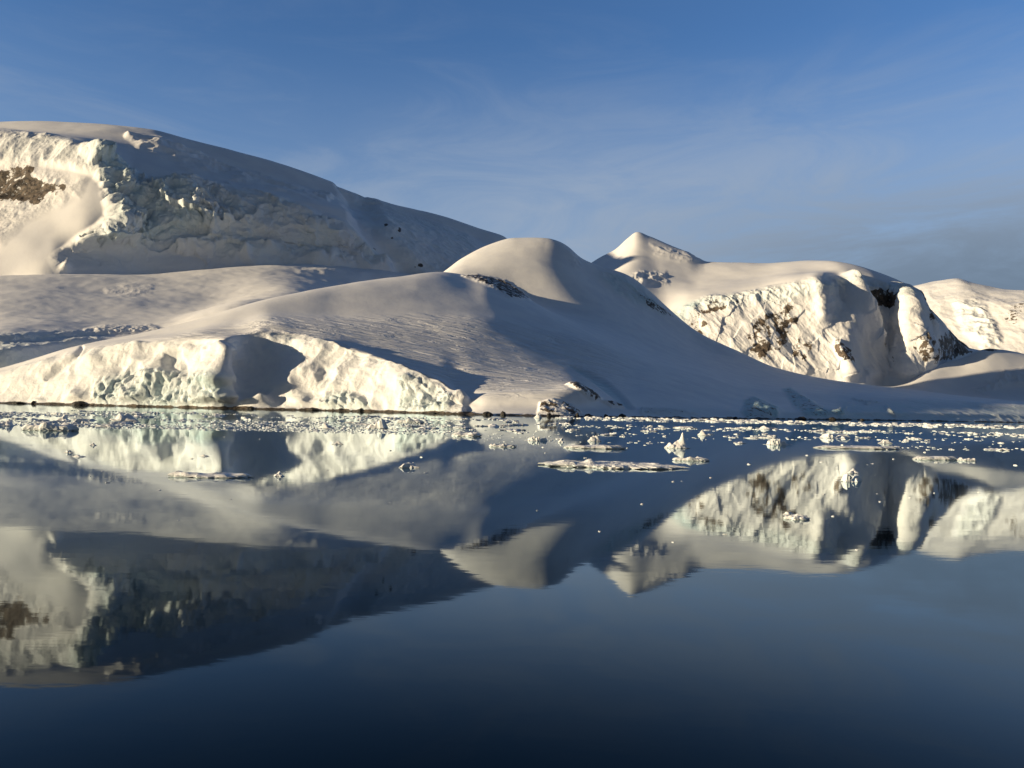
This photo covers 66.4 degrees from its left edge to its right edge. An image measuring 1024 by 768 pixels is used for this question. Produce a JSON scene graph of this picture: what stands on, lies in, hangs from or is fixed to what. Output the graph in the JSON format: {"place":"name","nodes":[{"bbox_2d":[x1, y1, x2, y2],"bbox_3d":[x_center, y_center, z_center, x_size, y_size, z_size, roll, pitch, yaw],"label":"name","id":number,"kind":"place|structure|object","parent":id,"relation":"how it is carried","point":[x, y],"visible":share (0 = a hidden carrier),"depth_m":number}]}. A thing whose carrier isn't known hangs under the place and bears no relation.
{"place":"outdoors","nodes":[
{"label":"outdoors","id":0,"kind":"place"},
{"bbox_2d":[0,264,413,367],"bbox_3d":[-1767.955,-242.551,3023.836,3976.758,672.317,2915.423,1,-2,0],"label":"snow field","id":1,"kind":"structure","parent":0,"point":[42,314],"depth_m":2440.81},
{"bbox_2d":[0,121,506,275],"bbox_3d":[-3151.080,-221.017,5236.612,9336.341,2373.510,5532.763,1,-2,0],"label":"mountain","id":2,"kind":"structure","parent":0,"point":[84,198],"depth_m":3317.47},
{"bbox_2d":[0,403,1023,767],"bbox_3d":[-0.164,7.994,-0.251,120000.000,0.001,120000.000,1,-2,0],"label":"water","id":3,"kind":"structure","parent":0,"point":[360,599],"depth_m":33.44},
{"bbox_2d":[0,419,13,425],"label":"ice chunk","id":4,"kind":"object","parent":3,"relation":"on","point":[8,422],"visible":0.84,"depth_m":225.25},
{"bbox_2d":[22,422,78,430],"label":"ice floe","id":5,"kind":"object","parent":3,"relation":"on","point":[47,426],"visible":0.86,"depth_m":197.38},
{"bbox_2d":[57,415,70,420],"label":"ice chunk","id":6,"kind":"object","parent":3,"relation":"on","point":[63,418],"visible":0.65,"depth_m":288.42},
{"bbox_2d":[73,418,89,422],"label":"ice chunk","id":7,"kind":"object","parent":3,"relation":"on","point":[82,420],"visible":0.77,"depth_m":268.70},
{"bbox_2d":[95,424,122,426],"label":"ice floe","id":8,"kind":"object","parent":3,"relation":"on","point":[107,425],"visible":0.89,"depth_m":234.15},
{"bbox_2d":[107,421,131,422],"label":"ice chunk","id":9,"kind":"object","parent":3,"relation":"on","point":[119,422],"visible":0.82,"depth_m":273.89},
{"bbox_2d":[109,413,138,420],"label":"ice chunk","id":10,"kind":"object","parent":3,"relation":"on","point":[122,417],"visible":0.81,"depth_m":306.69},
{"bbox_2d":[168,471,253,477],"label":"ice floe","id":11,"kind":"object","parent":3,"relation":"on","point":[205,475],"visible":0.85,"depth_m":83.25},
{"bbox_2d":[274,471,283,476],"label":"ice chunk","id":12,"kind":"object","parent":3,"relation":"on","point":[278,474],"visible":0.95,"depth_m":86.09},
{"bbox_2d":[319,423,333,428],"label":"ice chunk","id":13,"kind":"object","parent":3,"relation":"on","point":[325,425],"visible":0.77,"depth_m":263.46},
{"bbox_2d":[366,418,387,428],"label":"ice chunk","id":14,"kind":"object","parent":3,"relation":"on","point":[381,423],"visible":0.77,"depth_m":269.52},
{"bbox_2d":[399,462,419,467],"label":"ice chunk","id":15,"kind":"object","parent":3,"relation":"on","point":[409,465],"visible":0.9,"depth_m":101.87},
{"bbox_2d":[396,419,424,423],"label":"ice floe","id":16,"kind":"object","parent":3,"relation":"on","point":[417,421],"visible":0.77,"depth_m":368.53},
{"bbox_2d":[402,425,421,426],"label":"ice chunk","id":17,"kind":"object","parent":3,"relation":"on","point":[411,426],"visible":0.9,"depth_m":308.50},
{"bbox_2d":[451,431,481,436],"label":"ice floe","id":18,"kind":"object","parent":3,"relation":"on","point":[470,434],"visible":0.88,"depth_m":217.54},
{"bbox_2d":[489,443,516,446],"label":"ice floe","id":19,"kind":"object","parent":3,"relation":"on","point":[500,445],"visible":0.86,"depth_m":162.23},
{"bbox_2d":[0,410,1023,449],"bbox_3d":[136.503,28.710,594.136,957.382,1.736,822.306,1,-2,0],"label":"brash ice","id":20,"kind":"structure","parent":3,"relation":"on","point":[444,432],"depth_m":354.56},
{"bbox_2d":[525,436,546,440],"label":"ice chunk","id":21,"kind":"object","parent":3,"relation":"on","point":[533,438],"visible":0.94,"depth_m":196.08},
{"bbox_2d":[588,435,600,441],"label":"ice chunk","id":22,"kind":"object","parent":3,"relation":"on","point":[595,438],"visible":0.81,"depth_m":200.40},
{"bbox_2d":[564,444,625,448],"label":"ice floe","id":23,"kind":"object","parent":3,"relation":"on","point":[597,446],"visible":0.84,"depth_m":162.29},
{"bbox_2d":[537,459,688,468],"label":"ice floe","id":24,"kind":"object","parent":3,"relation":"on","point":[589,463],"visible":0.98,"depth_m":109.36},
{"bbox_2d":[664,432,689,448],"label":"iceberg","id":25,"kind":"object","parent":3,"relation":"on","point":[680,443],"visible":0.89,"depth_m":172.53},
{"bbox_2d":[673,426,694,427],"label":"ice chunk","id":26,"kind":"object","parent":3,"relation":"on","point":[683,427],"visible":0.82,"depth_m":388.04},
{"bbox_2d":[672,456,709,460],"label":"ice floe","id":27,"kind":"object","parent":3,"relation":"on","point":[697,458],"visible":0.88,"depth_m":128.15},
{"bbox_2d":[698,429,708,435],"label":"ice chunk","id":28,"kind":"object","parent":3,"relation":"on","point":[702,432],"visible":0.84,"depth_m":271.93},
{"bbox_2d":[759,426,776,428],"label":"ice chunk","id":29,"kind":"object","parent":3,"relation":"on","point":[763,427],"visible":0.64,"depth_m":406.62},
{"bbox_2d":[765,438,786,444],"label":"ice chunk","id":30,"kind":"object","parent":3,"relation":"on","point":[772,441],"visible":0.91,"depth_m":202.05},
{"bbox_2d":[783,514,809,519],"bbox_3d":[21.759,10.692,59.897,2.068,1.487,1.287,1,-2,0],"label":"ice floe","id":31,"kind":"object","parent":3,"relation":"on","point":[798,517],"visible":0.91,"depth_m":59.57},
{"bbox_2d":[814,433,850,438],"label":"ice chunk","id":32,"kind":"object","parent":3,"relation":"on","point":[842,436],"visible":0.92,"depth_m":270.11},
{"bbox_2d":[839,474,861,481],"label":"ice chunk","id":33,"kind":"object","parent":3,"relation":"on","point":[846,478],"visible":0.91,"depth_m":94.45},
{"bbox_2d":[848,468,858,473],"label":"ice chunk","id":34,"kind":"object","parent":3,"relation":"on","point":[853,471],"visible":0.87,"depth_m":108.28},
{"bbox_2d":[813,445,899,448],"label":"ice floe","id":35,"kind":"object","parent":3,"relation":"on","point":[859,447],"visible":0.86,"depth_m":188.04},
{"bbox_2d":[879,439,891,443],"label":"ice chunk","id":36,"kind":"object","parent":3,"relation":"on","point":[885,441],"visible":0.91,"depth_m":229.47},
{"bbox_2d":[912,456,957,459],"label":"ice floe","id":37,"kind":"object","parent":3,"relation":"on","point":[936,458],"visible":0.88,"depth_m":146.30},
{"bbox_2d":[957,457,976,460],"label":"ice floe","id":38,"kind":"object","parent":3,"relation":"on","point":[963,459],"visible":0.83,"depth_m":145.56},
{"bbox_2d":[984,448,1008,450],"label":"ice chunk","id":39,"kind":"object","parent":3,"relation":"on","point":[1002,449],"visible":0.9,"depth_m":196.65},
{"bbox_2d":[0,238,1023,422],"bbox_3d":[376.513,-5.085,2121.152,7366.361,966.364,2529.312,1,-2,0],"label":"snow hill","id":40,"kind":"structure","parent":0,"point":[527,326],"depth_m":1278.58},
{"bbox_2d":[72,401,84,404],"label":"boulder","id":41,"kind":"object","parent":40,"relation":"on","point":[78,403],"visible":0.52,"depth_m":1126.71},
{"bbox_2d":[482,411,492,414],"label":"boulder","id":42,"kind":"object","parent":40,"relation":"on","point":[486,413],"visible":0.56,"depth_m":897.56},
{"bbox_2d":[0,0,1023,289],"label":"sky","id":43,"kind":"structure","parent":0,"point":[886,137]},
{"bbox_2d":[592,232,978,386],"bbox_3d":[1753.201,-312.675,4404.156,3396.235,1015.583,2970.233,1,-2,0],"label":"mountain range","id":44,"kind":"structure","parent":0,"point":[840,321],"depth_m":3271.28},
{"bbox_2d":[882,349,1023,400],"bbox_3d":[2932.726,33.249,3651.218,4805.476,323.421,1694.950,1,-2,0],"label":"snow plain","id":45,"kind":"structure","parent":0,"point":[992,373],"depth_m":3228.29},
{"bbox_2d":[914,278,1023,353],"bbox_3d":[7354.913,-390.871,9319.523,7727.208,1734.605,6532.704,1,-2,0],"label":"mountain ridge","id":46,"kind":"structure","parent":0,"point":[974,315],"depth_m":8442.58}
]}

